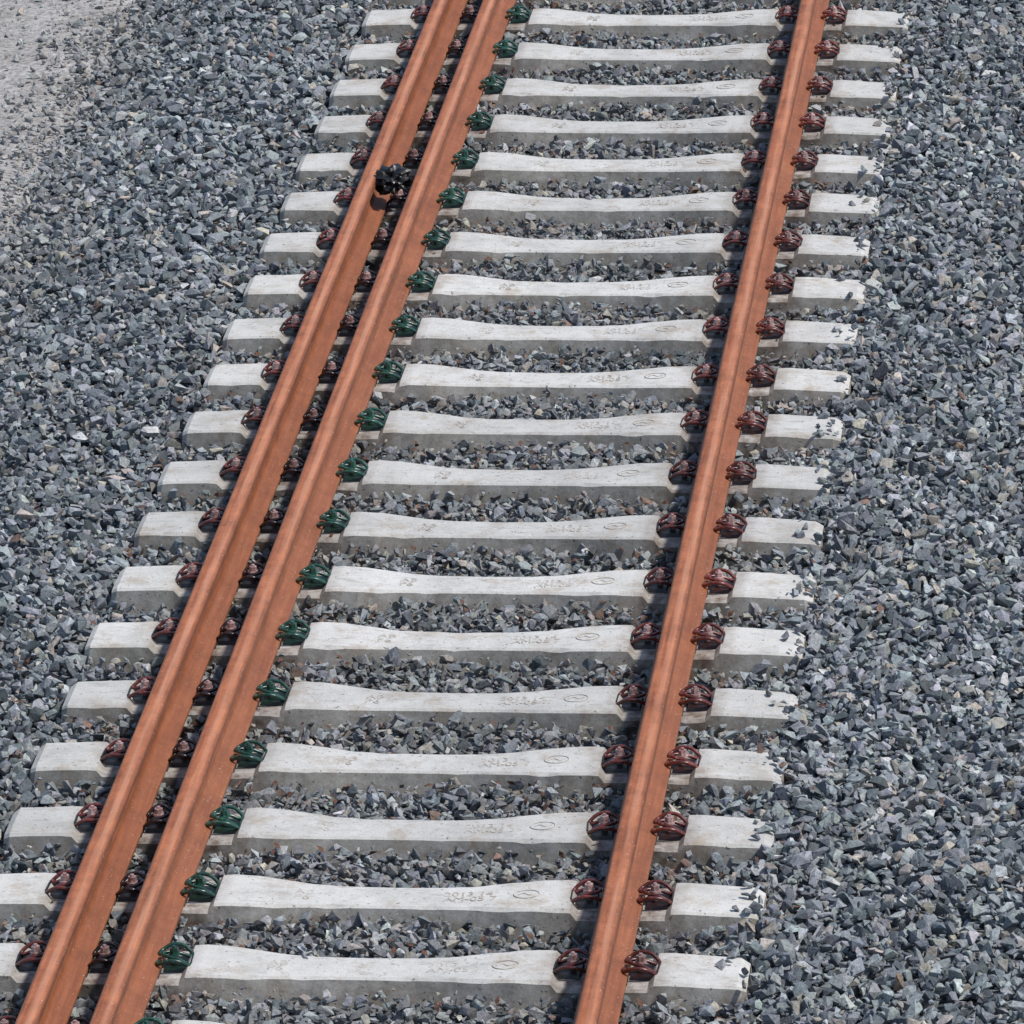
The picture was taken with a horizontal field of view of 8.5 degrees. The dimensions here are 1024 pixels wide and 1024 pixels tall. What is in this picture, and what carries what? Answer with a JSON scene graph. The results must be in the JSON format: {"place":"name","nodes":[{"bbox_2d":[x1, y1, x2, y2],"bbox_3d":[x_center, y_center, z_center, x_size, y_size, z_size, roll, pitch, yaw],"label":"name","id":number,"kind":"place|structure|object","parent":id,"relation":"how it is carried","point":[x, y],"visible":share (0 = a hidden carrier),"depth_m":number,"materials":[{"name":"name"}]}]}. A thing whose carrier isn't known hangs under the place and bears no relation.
{"place":"outdoors","nodes":[
{"label":"outdoors","id":0,"kind":"place"},
{"bbox_2d":[0,0,144,247],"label":"dirt path","id":1,"kind":"structure","parent":0,"point":[16,71],"depth_m":33.61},
{"label":"ground","id":2,"kind":"structure","parent":0,"visible":0},
{"bbox_2d":[0,0,1023,1023],"bbox_3d":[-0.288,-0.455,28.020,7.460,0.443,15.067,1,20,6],"label":"ballast gravel","id":3,"kind":"structure","parent":2,"relation":"on","point":[99,228],"depth_m":26.59,"materials":[{"name":"grey gravel"}]},
{"bbox_2d":[0,1016,223,1023],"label":"concrete sleeper","id":4,"kind":"object","parent":3,"relation":"on","point":[75,1020],"visible":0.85,"depth_m":21.76,"materials":[{"name":"grey concrete"}]},
{"bbox_2d":[0,940,751,1016],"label":"concrete sleeper","id":5,"kind":"object","parent":3,"relation":"on","point":[528,977],"visible":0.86,"depth_m":22.14,"materials":[{"name":"grey concrete"}]},
{"bbox_2d":[15,0,467,1023],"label":"steel rail","id":6,"kind":"object","parent":5,"relation":"on","point":[79,926],"visible":1,"depth_m":25.48,"materials":[{"name":"brown metal"}]},
{"bbox_2d":[375,163,410,194],"bbox_3d":[-0.528,-1.442,29.997,0.179,0.130,0.173,-19,26,-40],"label":"crumpled black bag","id":7,"kind":"object","parent":6,"relation":"on","point":[393,178],"visible":1,"depth_m":29.96,"materials":[{"name":"plastic"}]},
{"bbox_2d":[89,0,515,1023],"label":"steel rail","id":8,"kind":"object","parent":5,"relation":"on","point":[147,936],"visible":1,"depth_m":25.51,"materials":[{"name":"brown metal"}]},
{"bbox_2d":[573,0,829,1023],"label":"steel rail","id":9,"kind":"object","parent":5,"relation":"on","point":[603,986],"visible":1,"depth_m":25.39,"materials":[{"name":"brown metal"}]},
{"bbox_2d":[0,870,766,943],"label":"concrete sleeper","id":10,"kind":"object","parent":3,"relation":"on","point":[547,907],"visible":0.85,"depth_m":22.69,"materials":[{"name":"grey concrete"}]},
{"bbox_2d":[2,803,775,872],"bbox_3d":[-0.411,1.143,23.340,2.640,0.293,0.304,1,20,6],"label":"concrete sleeper","id":11,"kind":"object","parent":3,"relation":"on","point":[550,836],"visible":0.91,"depth_m":23.25,"materials":[{"name":"grey concrete"}]},
{"bbox_2d":[30,738,784,803],"bbox_3d":[-0.361,0.941,23.909,2.640,0.293,0.304,1,20,6],"label":"concrete sleeper","id":12,"kind":"object","parent":3,"relation":"on","point":[310,768],"visible":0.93,"depth_m":23.82,"materials":[{"name":"grey concrete"}]},
{"bbox_2d":[61,677,799,743],"bbox_3d":[-0.288,0.743,24.463,2.640,0.293,0.304,1,20,6],"label":"concrete sleeper","id":13,"kind":"object","parent":3,"relation":"on","point":[598,709],"visible":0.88,"depth_m":24.37,"materials":[{"name":"grey concrete"}]},
{"bbox_2d":[84,617,806,681],"bbox_3d":[-0.241,0.538,25.038,2.640,0.293,0.304,0,20,6],"label":"concrete sleeper","id":14,"kind":"object","parent":3,"relation":"on","point":[725,650],"visible":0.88,"depth_m":24.95,"materials":[{"name":"grey concrete"}]},
{"bbox_2d":[111,562,816,623],"bbox_3d":[-0.177,0.341,25.591,2.640,0.293,0.304,1,20,6],"label":"concrete sleeper","id":15,"kind":"object","parent":3,"relation":"on","point":[150,588],"visible":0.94,"depth_m":25.50,"materials":[{"name":"grey concrete"}]},
{"bbox_2d":[0,0,946,1023],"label":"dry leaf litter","id":16,"kind":"object","parent":3,"relation":"on","point":[424,952],"visible":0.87,"depth_m":25.96,"materials":[{"name":"grey gravel"}]},
{"bbox_2d":[134,507,824,565],"bbox_3d":[-0.124,0.139,26.159,2.640,0.293,0.304,1,20,6],"label":"concrete sleeper","id":17,"kind":"object","parent":3,"relation":"on","point":[653,535],"visible":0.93,"depth_m":26.07,"materials":[{"name":"grey concrete"}]},
{"bbox_2d":[156,457,831,512],"bbox_3d":[-0.065,-0.062,26.723,2.640,0.293,0.304,0,20,6],"label":"concrete sleeper","id":18,"kind":"object","parent":3,"relation":"on","point":[659,483],"visible":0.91,"depth_m":26.63,"materials":[{"name":"grey concrete"}]},
{"bbox_2d":[181,406,844,458],"bbox_3d":[0.005,-0.264,27.290,2.640,0.293,0.304,1,20,6],"label":"concrete sleeper","id":19,"kind":"object","parent":3,"relation":"on","point":[400,429],"visible":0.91,"depth_m":27.20,"materials":[{"name":"grey concrete"}]},
{"bbox_2d":[202,360,851,411],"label":"concrete sleeper","id":20,"kind":"object","parent":3,"relation":"on","point":[424,382],"visible":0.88,"depth_m":27.75,"materials":[{"name":"grey concrete"}]},
{"bbox_2d":[222,314,857,364],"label":"concrete sleeper","id":21,"kind":"object","parent":3,"relation":"on","point":[425,336],"visible":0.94,"depth_m":28.32,"materials":[{"name":"grey concrete"}]},
{"bbox_2d":[243,270,865,320],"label":"concrete sleeper","id":22,"kind":"object","parent":3,"relation":"on","point":[667,294],"visible":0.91,"depth_m":28.88,"materials":[{"name":"grey concrete"}]},
{"bbox_2d":[259,228,870,274],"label":"concrete sleeper","id":23,"kind":"object","parent":3,"relation":"on","point":[704,249],"visible":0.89,"depth_m":29.44,"materials":[{"name":"grey concrete"}]},
{"bbox_2d":[279,187,879,231],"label":"concrete sleeper","id":24,"kind":"object","parent":3,"relation":"on","point":[474,207],"visible":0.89,"depth_m":30.01,"materials":[{"name":"grey concrete"}]},
{"bbox_2d":[295,149,884,193],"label":"concrete sleeper","id":25,"kind":"object","parent":3,"relation":"on","point":[725,170],"visible":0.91,"depth_m":30.56,"materials":[{"name":"grey concrete"}]},
{"bbox_2d":[313,111,891,154],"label":"concrete sleeper","id":26,"kind":"object","parent":3,"relation":"on","point":[730,130],"visible":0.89,"depth_m":31.13,"materials":[{"name":"grey concrete"}]},
{"bbox_2d":[329,75,897,116],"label":"concrete sleeper","id":27,"kind":"object","parent":3,"relation":"on","point":[368,93],"visible":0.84,"depth_m":31.69,"materials":[{"name":"grey concrete"}]},
{"bbox_2d":[345,39,902,79],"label":"concrete sleeper","id":28,"kind":"object","parent":3,"relation":"on","point":[747,58],"visible":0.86,"depth_m":32.26,"materials":[{"name":"grey concrete"}]},
{"bbox_2d":[361,5,909,44],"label":"concrete sleeper","id":29,"kind":"object","parent":3,"relation":"on","point":[397,24],"visible":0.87,"depth_m":32.82,"materials":[{"name":"grey concrete"}]},
{"bbox_2d":[376,0,906,11],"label":"concrete sleeper","id":30,"kind":"object","parent":3,"relation":"on","point":[616,2],"visible":0.14,"depth_m":33.37,"materials":[{"name":"grey concrete"}]}
]}

